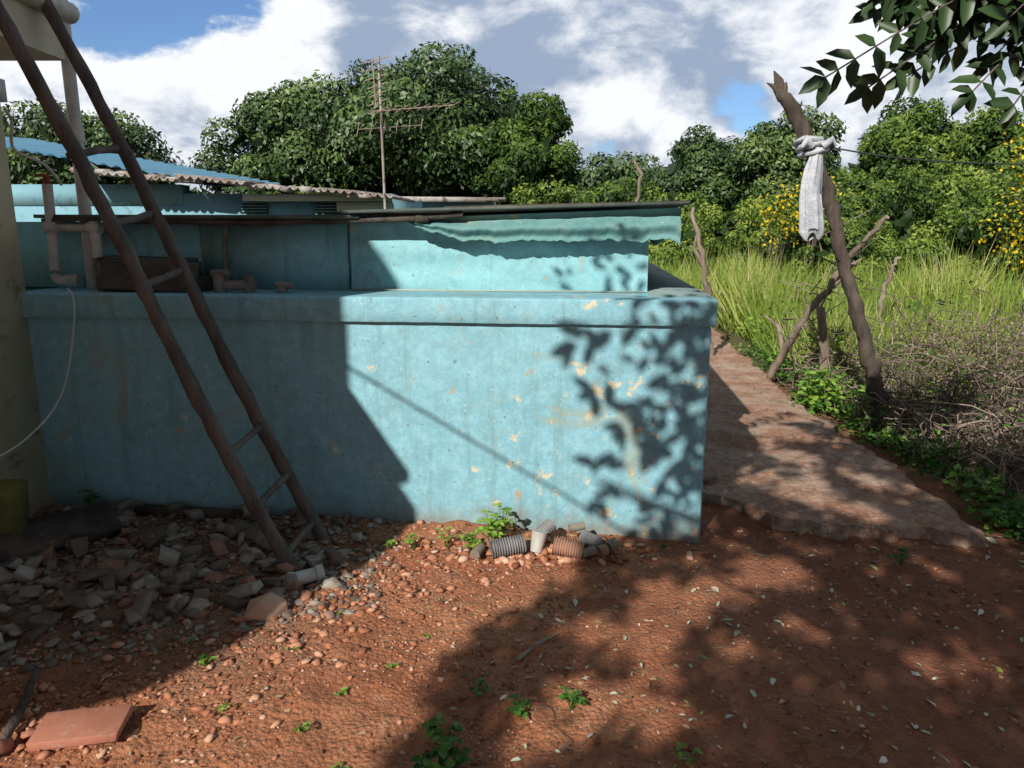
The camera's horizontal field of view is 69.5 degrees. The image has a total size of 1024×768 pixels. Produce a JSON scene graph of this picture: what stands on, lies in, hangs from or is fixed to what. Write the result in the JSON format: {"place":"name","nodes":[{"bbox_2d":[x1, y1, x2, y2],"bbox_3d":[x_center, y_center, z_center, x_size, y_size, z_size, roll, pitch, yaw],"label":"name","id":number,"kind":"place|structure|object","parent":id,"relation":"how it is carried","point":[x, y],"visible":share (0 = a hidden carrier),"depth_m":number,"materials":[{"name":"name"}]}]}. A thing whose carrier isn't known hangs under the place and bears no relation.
{"place":"outdoors","nodes":[
{"label":"outdoors","id":0,"kind":"place"},
{"bbox_2d":[0,0,65,60],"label":"eave slab","id":1,"kind":"structure","parent":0,"point":[38,36],"depth_m":3.45,"materials":[{"name":"concrete"}]},
{"bbox_2d":[18,0,79,23],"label":"gutter","id":2,"kind":"object","parent":1,"relation":"on","point":[68,12],"visible":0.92,"depth_m":3.56,"materials":[{"name":"grey plastic"}]},
{"bbox_2d":[242,203,339,214],"bbox_3d":[-3.485,-2.707,11.643,1.530,0.280,0.040,0,12,0],"label":"window","id":3,"kind":"structure","parent":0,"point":[268,214],"depth_m":11.61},
{"bbox_2d":[0,323,1023,767],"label":"ground","id":4,"kind":"structure","parent":0,"point":[894,683],"depth_m":2.79,"materials":[{"name":"soil"}]},
{"bbox_2d":[0,728,35,756],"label":"broken brick","id":5,"kind":"object","parent":4,"relation":"on","point":[6,745],"visible":0.74,"depth_m":2.32,"materials":[{"name":"brick"}]},
{"bbox_2d":[0,667,41,756],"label":"dry stick","id":6,"kind":"object","parent":4,"relation":"on","point":[12,724],"visible":0.97,"depth_m":2.43,"materials":[{"name":"grey wood"}]},
{"bbox_2d":[0,104,51,515],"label":"walls","id":7,"kind":"structure","parent":4,"relation":"on","point":[20,419],"depth_m":3.97,"materials":[{"name":"beige paint"}]},
{"bbox_2d":[0,79,7,101],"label":"junction box","id":8,"kind":"object","parent":7,"relation":"attached to","point":[3,95],"visible":1,"depth_m":3.77,"materials":[{"name":"grey plastic"}]},
{"bbox_2d":[3,108,62,185],"bbox_3d":[-2.532,-1.256,3.922,0.060,0.379,0.242,9,15,37],"label":"conduit","id":9,"kind":"object","parent":7,"relation":"attached to","point":[24,155],"visible":1,"depth_m":3.86,"materials":[{"name":"grey plastic"}]},
{"bbox_2d":[0,288,75,456],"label":"white cable","id":10,"kind":"object","parent":7,"relation":"attached to","point":[54,407],"visible":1,"depth_m":3.87,"materials":[{"name":"white plastic"}]},
{"bbox_2d":[1,99,69,183],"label":"leafy tree","id":11,"kind":"object","parent":4,"relation":"on","point":[24,130],"visible":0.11,"depth_m":42.03,"materials":[{"name":"green plant"}]},
{"bbox_2d":[26,704,133,751],"bbox_3d":[-1.393,1.109,2.389,0.275,0.049,0.152,-1,12,-7],"label":"terracotta tile","id":12,"kind":"object","parent":4,"relation":"on","point":[77,727],"visible":1,"depth_m":2.36,"materials":[{"name":"orange ceramic"}]},
{"bbox_2d":[77,490,100,504],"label":"weed plant","id":13,"kind":"object","parent":4,"relation":"on","point":[89,498],"visible":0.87,"depth_m":4.12,"materials":[{"name":"green plant"}]},
{"bbox_2d":[7,98,186,183],"bbox_3d":[-23.756,-11.295,41.651,9.532,8.853,8.314,-9,15,-36],"label":"leafy tree","id":14,"kind":"object","parent":4,"relation":"on","point":[96,134],"visible":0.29,"depth_m":39.63,"materials":[{"name":"green plant"}]},
{"bbox_2d":[0,502,249,569],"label":"scrap board","id":15,"kind":"object","parent":4,"relation":"on","point":[62,528],"visible":0.59,"depth_m":3.76,"materials":[{"name":"grey wood"}]},
{"bbox_2d":[0,479,28,535],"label":"yellow block","id":16,"kind":"object","parent":15,"relation":"on","point":[14,506],"depth_m":3.56,"materials":[{"name":"green paint"}]},
{"bbox_2d":[0,0,328,571],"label":"wooden ladder","id":17,"kind":"object","parent":4,"relation":"on","point":[77,154],"visible":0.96,"depth_m":3.41,"materials":[{"name":"brown wood"}]},
{"bbox_2d":[0,498,410,673],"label":"rubble pile","id":18,"kind":"object","parent":4,"relation":"on","point":[117,565],"visible":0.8,"depth_m":3.32,"materials":[{"name":"stone"}]},
{"bbox_2d":[197,654,217,665],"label":"weed plant","id":19,"kind":"object","parent":4,"relation":"on","point":[203,657],"visible":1,"depth_m":2.77,"materials":[{"name":"green plant"}]},
{"bbox_2d":[11,184,421,221],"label":"walls","id":20,"kind":"structure","parent":4,"relation":"on","point":[171,199],"depth_m":11.66,"materials":[{"name":"blue paint"}]},
{"bbox_2d":[5,137,279,186],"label":"metal roof","id":21,"kind":"structure","parent":20,"relation":"on","point":[30,145],"depth_m":13.37,"materials":[{"name":"blue metal"}]},
{"bbox_2d":[69,169,414,202],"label":"corrugated roof","id":22,"kind":"structure","parent":20,"relation":"on","point":[208,179],"depth_m":11.02,"materials":[{"name":"grey metal"}]},
{"bbox_2d":[70,167,373,198],"bbox_3d":[-4.348,-3.032,11.116,4.495,0.466,0.301,0,12,0],"label":"roof debris","id":23,"kind":"object","parent":22,"relation":"on","point":[305,189],"visible":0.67,"depth_m":11.04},
{"bbox_2d":[242,194,391,211],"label":"trim","id":24,"kind":"structure","parent":22,"relation":"attached to","point":[320,197],"depth_m":11.36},
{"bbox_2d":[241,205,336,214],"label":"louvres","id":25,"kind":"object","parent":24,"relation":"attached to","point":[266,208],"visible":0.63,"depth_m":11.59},
{"bbox_2d":[218,703,230,711],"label":"weed plant","id":26,"kind":"object","parent":4,"relation":"on","point":[222,708],"visible":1,"depth_m":2.51,"materials":[{"name":"green plant"}]},
{"bbox_2d":[235,590,311,622],"bbox_3d":[-1.023,0.945,3.156,0.175,0.119,0.324,8,14,35],"label":"stone block","id":27,"kind":"object","parent":4,"relation":"on","point":[267,607],"depth_m":3.07,"materials":[{"name":"beige stone"}]},
{"bbox_2d":[293,721,310,732],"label":"weed plant","id":28,"kind":"object","parent":4,"relation":"on","point":[302,726],"visible":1,"depth_m":2.40,"materials":[{"name":"green plant"}]},
{"bbox_2d":[288,564,324,584],"bbox_3d":[-0.940,0.874,3.355,0.162,0.079,0.076,-6,13,-29],"label":"pvc pipe piece","id":29,"kind":"object","parent":4,"relation":"on","point":[313,574],"visible":0.68,"depth_m":3.34,"materials":[{"name":"white plastic"}]},
{"bbox_2d":[330,762,349,767],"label":"weed plant","id":30,"kind":"object","parent":4,"relation":"on","point":[334,766],"visible":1,"depth_m":2.25,"materials":[{"name":"green plant"}]},
{"bbox_2d":[333,687,348,695],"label":"weed plant","id":31,"kind":"object","parent":4,"relation":"on","point":[344,691],"visible":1,"depth_m":2.59,"materials":[{"name":"green plant"}]},
{"bbox_2d":[187,40,530,196],"bbox_3d":[-6.492,-10.279,33.068,14.827,10.350,13.917,9,15,36],"label":"mango tree","id":32,"kind":"object","parent":4,"relation":"on","point":[297,134],"visible":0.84,"depth_m":29.78,"materials":[{"name":"green plant"}]},
{"bbox_2d":[16,200,717,543],"bbox_3d":[-0.968,-0.468,5.945,4.428,1.805,4.161,1,12,6],"label":"water cistern","id":33,"kind":"object","parent":4,"relation":"on","point":[533,366],"visible":0.92,"depth_m":3.96,"materials":[{"name":"teal paint"}]},
{"bbox_2d":[34,174,103,286],"bbox_3d":[-2.488,-0.867,4.230,0.346,0.643,0.133,0,12,0],"label":"water pipe","id":34,"kind":"object","parent":33,"relation":"on","point":[94,230],"visible":0.91,"depth_m":4.20,"materials":[{"name":"grey plastic"}]},
{"bbox_2d":[61,0,97,287],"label":"drain pipe","id":35,"kind":"object","parent":33,"relation":"on","point":[75,123],"visible":0.47,"depth_m":4.19,"materials":[{"name":"grey plastic"}]},
{"bbox_2d":[96,255,213,292],"bbox_3d":[-1.994,-0.620,4.134,0.611,0.197,0.270,1,12,6],"label":"wooden box","id":36,"kind":"object","parent":33,"relation":"on","point":[113,275],"visible":0.75,"depth_m":4.04,"materials":[{"name":"brown wood"}]},
{"bbox_2d":[210,269,256,292],"bbox_3d":[-1.527,-0.566,4.046,0.240,0.123,0.070,1,12,6],"label":"pipe valve","id":37,"kind":"object","parent":33,"relation":"on","point":[247,284],"visible":1,"depth_m":4.03,"materials":[{"name":"metal"}]},
{"bbox_2d":[275,281,293,292],"bbox_3d":[-1.235,-0.528,4.013,0.094,0.063,0.060,0,12,0],"label":"pipe stub","id":38,"kind":"object","parent":33,"relation":"on","point":[282,286],"visible":1,"depth_m":3.99,"materials":[{"name":"metal"}]},
{"bbox_2d":[383,539,397,548],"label":"weed plant","id":39,"kind":"object","parent":4,"relation":"on","point":[391,542],"visible":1,"depth_m":3.76,"materials":[{"name":"green plant"}]},
{"bbox_2d":[386,663,399,667],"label":"weed plant","id":40,"kind":"object","parent":4,"relation":"on","point":[390,665],"visible":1,"depth_m":2.77,"materials":[{"name":"green plant"}]},
{"bbox_2d":[356,56,459,208],"bbox_3d":[-1.390,-2.278,9.644,1.097,3.750,1.073,5,13,21],"label":"television antenna","id":41,"kind":"object","parent":4,"relation":"on","point":[380,110],"visible":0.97,"depth_m":9.38,"materials":[{"name":"metal"}]},
{"bbox_2d":[404,533,419,550],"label":"weed plant","id":42,"kind":"object","parent":4,"relation":"on","point":[408,540],"visible":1,"depth_m":3.74,"materials":[{"name":"green plant"}]},
{"bbox_2d":[410,736,470,767],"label":"weed plant","id":43,"kind":"object","parent":4,"relation":"on","point":[444,749],"visible":1,"depth_m":2.22,"materials":[{"name":"green plant"}]},
{"bbox_2d":[421,712,462,744],"bbox_3d":[-0.227,1.120,2.387,0.138,0.062,0.147,0,12,0],"label":"weed plant","id":44,"kind":"object","parent":4,"relation":"on","point":[431,724],"visible":0.78,"depth_m":2.38,"materials":[{"name":"green plant"}]},
{"bbox_2d":[435,526,453,549],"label":"weed plant","id":45,"kind":"object","parent":4,"relation":"on","point":[444,539],"visible":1,"depth_m":3.73,"materials":[{"name":"green plant"}]},
{"bbox_2d":[401,196,505,207],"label":"metal roof","id":46,"kind":"structure","parent":4,"relation":"on","point":[434,202],"depth_m":16.16,"materials":[{"name":"grey metal"}]},
{"bbox_2d":[189,184,725,224],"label":"distant trees","id":47,"kind":"object","parent":4,"relation":"on","point":[194,191],"depth_m":69.54,"materials":[{"name":"green plant"}]},
{"bbox_2d":[459,527,482,549],"bbox_3d":[-0.203,0.793,3.699,0.145,0.128,0.104,-8,14,-35],"label":"weed plant","id":48,"kind":"object","parent":4,"relation":"on","point":[469,538],"visible":0.85,"depth_m":3.68,"materials":[{"name":"green plant"}]},
{"bbox_2d":[468,678,492,697],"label":"weed plant","id":49,"kind":"object","parent":4,"relation":"on","point":[477,691],"visible":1,"depth_m":2.61,"materials":[{"name":"green plant"}]},
{"bbox_2d":[476,509,506,540],"bbox_3d":[-0.103,0.743,3.725,0.158,0.189,0.152,0,12,0],"label":"weed plant","id":50,"kind":"object","parent":4,"relation":"on","point":[493,524],"visible":0.86,"depth_m":3.70,"materials":[{"name":"green plant"}]},
{"bbox_2d":[489,502,515,534],"bbox_3d":[-0.049,0.718,3.766,0.145,0.207,0.137,0,12,0],"label":"weed plant","id":51,"kind":"object","parent":4,"relation":"on","point":[506,510],"visible":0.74,"depth_m":3.77,"materials":[{"name":"green plant"}]},
{"bbox_2d":[5,526,1023,767],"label":"leaf litter","id":52,"kind":"object","parent":4,"relation":"on","point":[804,741],"visible":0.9,"depth_m":2.76,"materials":[{"name":"brown plant"}]},
{"bbox_2d":[505,693,531,719],"bbox_3d":[0.024,1.101,2.494,0.086,0.060,0.113,3,12,15],"label":"weed plant","id":53,"kind":"object","parent":4,"relation":"on","point":[516,708],"visible":1,"depth_m":2.49,"materials":[{"name":"green plant"}]},
{"bbox_2d":[459,88,583,204],"bbox_3d":[0.353,-8.055,29.852,5.343,7.288,5.863,0,12,0],"label":"leafy tree","id":54,"kind":"object","parent":4,"relation":"on","point":[530,150],"visible":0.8,"depth_m":28.57,"materials":[{"name":"green plant"}]},
{"bbox_2d":[415,519,708,569],"bbox_3d":[0.248,0.789,3.718,1.489,0.182,0.368,0,12,0],"label":"rubble","id":55,"kind":"object","parent":4,"relation":"on","point":[514,548],"visible":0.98,"depth_m":3.66,"materials":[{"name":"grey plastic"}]},
{"bbox_2d":[557,686,586,709],"bbox_3d":[0.201,1.077,2.502,0.104,0.080,0.082,0,12,0],"label":"weed plant","id":56,"kind":"object","parent":4,"relation":"on","point":[575,698],"visible":1,"depth_m":2.49,"materials":[{"name":"green plant"}]},
{"bbox_2d":[575,150,665,196],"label":"leafy tree","id":57,"kind":"object","parent":4,"relation":"on","point":[614,168],"visible":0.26,"depth_m":43.26,"materials":[{"name":"green plant"}]},
{"bbox_2d":[634,152,642,201],"bbox_3d":[1.988,-2.338,12.206,0.201,2.872,0.239,-9,15,-36],"label":"fence post","id":58,"kind":"object","parent":4,"relation":"on","point":[639,182],"visible":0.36,"depth_m":11.96,"materials":[{"name":"brown wood"}]},
{"bbox_2d":[262,169,1023,263],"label":"bush thicket","id":59,"kind":"object","parent":4,"relation":"on","point":[953,190],"visible":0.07,"depth_m":21.76,"materials":[{"name":"green plant"}]},
{"bbox_2d":[655,543,668,550],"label":"weed plant","id":60,"kind":"object","parent":4,"relation":"on","point":[664,546],"visible":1,"depth_m":3.75,"materials":[{"name":"green plant"}]},
{"bbox_2d":[675,742,702,765],"bbox_3d":[0.545,1.149,2.280,0.088,0.037,0.090,4,12,18],"label":"weed plant","id":61,"kind":"object","parent":4,"relation":"on","point":[681,754],"visible":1,"depth_m":2.29,"materials":[{"name":"green plant"}]},
{"bbox_2d":[643,122,744,219],"bbox_3d":[9.448,-9.298,36.766,5.744,6.920,5.268,0,12,0],"label":"leafy tree","id":62,"kind":"object","parent":4,"relation":"on","point":[698,164],"visible":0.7,"depth_m":35.13,"materials":[{"name":"green plant"}]},
{"bbox_2d":[690,207,714,355],"bbox_3d":[2.352,-1.186,9.013,0.491,1.891,0.178,-7,14,-32],"label":"fence post","id":63,"kind":"object","parent":4,"relation":"on","point":[700,257],"visible":0.62,"depth_m":8.86,"materials":[{"name":"brown wood"}]},
{"bbox_2d":[420,540,1021,755],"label":"twigs","id":64,"kind":"object","parent":4,"relation":"on","point":[526,652],"visible":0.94,"depth_m":2.88,"materials":[{"name":"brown wood"}]},
{"bbox_2d":[722,100,848,208],"bbox_3d":[12.744,-9.283,34.826,6.007,7.676,5.768,0,12,0],"label":"leafy tree","id":65,"kind":"object","parent":4,"relation":"on","point":[761,158],"visible":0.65,"depth_m":33.43,"materials":[{"name":"green plant"}]},
{"bbox_2d":[767,70,890,434],"bbox_3d":[2.462,-0.878,5.671,1.207,2.864,0.196,0,12,0],"label":"fence post","id":66,"kind":"object","parent":4,"relation":"on","point":[871,364],"visible":0.82,"depth_m":5.61,"materials":[{"name":"brown wood"}]},
{"bbox_2d":[793,135,836,240],"bbox_3d":[2.210,-1.450,5.490,0.274,0.754,0.276,0,12,0],"label":"knotted cloth","id":67,"kind":"object","parent":66,"relation":"attached to","point":[811,220],"visible":1,"depth_m":5.40,"materials":[{"name":"white fabric"}]},
{"bbox_2d":[821,146,1023,164],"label":"clothes line","id":68,"kind":"object","parent":66,"relation":"attached to","point":[927,160],"visible":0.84,"depth_m":5.33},
{"bbox_2d":[764,208,902,393],"bbox_3d":[2.901,-0.687,6.994,1.193,1.919,1.474,-5,13,-22],"label":"dead branch","id":69,"kind":"object","parent":4,"relation":"on","point":[834,281],"visible":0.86,"depth_m":6.98,"materials":[{"name":"brown wood"}]},
{"bbox_2d":[648,164,1023,287],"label":"field bush","id":70,"kind":"object","parent":4,"relation":"on","point":[962,224],"visible":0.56,"depth_m":15.46,"materials":[{"name":"green plant"}]},
{"bbox_2d":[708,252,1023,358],"bbox_3d":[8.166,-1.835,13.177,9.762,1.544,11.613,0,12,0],"label":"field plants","id":71,"kind":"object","parent":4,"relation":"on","point":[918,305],"visible":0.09,"depth_m":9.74,"materials":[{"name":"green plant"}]},
{"bbox_2d":[721,313,1023,541],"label":"undergrowth","id":72,"kind":"object","parent":4,"relation":"on","point":[1014,520],"visible":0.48,"depth_m":5.58,"materials":[{"name":"green plant"}]},
{"bbox_2d":[745,115,1023,294],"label":"yellow flower shrub","id":73,"kind":"object","parent":4,"relation":"on","point":[794,215],"visible":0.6,"depth_m":13.88,"materials":[{"name":"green plant"}]},
{"bbox_2d":[876,256,901,328],"bbox_3d":[4.569,-0.873,9.018,0.234,1.359,0.118,0,12,0],"label":"fence post","id":74,"kind":"object","parent":4,"relation":"on","point":[888,280],"visible":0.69,"depth_m":8.94,"materials":[{"name":"brown wood"}]},
{"bbox_2d":[772,288,1023,510],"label":"dry vines","id":75,"kind":"object","parent":4,"relation":"on","point":[960,410],"visible":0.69,"depth_m":5.91,"materials":[{"name":"brown plant"}]},
{"bbox_2d":[888,547,912,565],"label":"weed plant","id":76,"kind":"object","parent":4,"relation":"on","point":[899,557],"visible":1,"depth_m":3.60,"materials":[{"name":"green plant"}]},
{"bbox_2d":[829,94,972,191],"bbox_3d":[16.583,-8.318,30.625,6.225,7.496,5.926,0,12,0],"label":"leafy tree","id":77,"kind":"object","parent":4,"relation":"on","point":[898,134],"visible":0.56,"depth_m":29.33,"materials":[{"name":"green plant"}]},
{"bbox_2d":[798,0,1023,131],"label":"shade tree","id":78,"kind":"object","parent":4,"relation":"on","point":[932,33],"visible":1,"depth_m":2.53,"materials":[{"name":"green plant"}]},
{"bbox_2d":[938,105,1023,254],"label":"leafy tree","id":79,"kind":"object","parent":4,"relation":"on","point":[985,140],"visible":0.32,"depth_m":24.90,"materials":[{"name":"green plant"}]},
{"bbox_2d":[0,518,1023,767],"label":"gravel","id":80,"kind":"structure","parent":0,"point":[274,656],"depth_m":2.84,"materials":[{"name":"brown gravel"}]},
{"bbox_2d":[0,0,1023,193],"label":"sky","id":81,"kind":"structure","parent":0,"point":[633,76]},
{"bbox_2d":[649,224,1023,408],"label":"grass","id":82,"kind":"structure","parent":0,"point":[735,290],"depth_m":10.16,"materials":[{"name":"green plant"}]},
{"bbox_2d":[702,327,985,548],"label":"concrete path","id":83,"kind":"structure","parent":0,"point":[773,459],"depth_m":4.76,"materials":[{"name":"brown concrete"}]},
{"bbox_2d":[703,468,717,480],"bbox_3d":[1.179,0.567,4.662,0.163,0.043,0.195,-4,12,-17],"label":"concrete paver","id":84,"kind":"object","parent":83,"relation":"on","point":[708,475],"visible":0.29,"depth_m":4.59,"materials":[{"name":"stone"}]}
]}

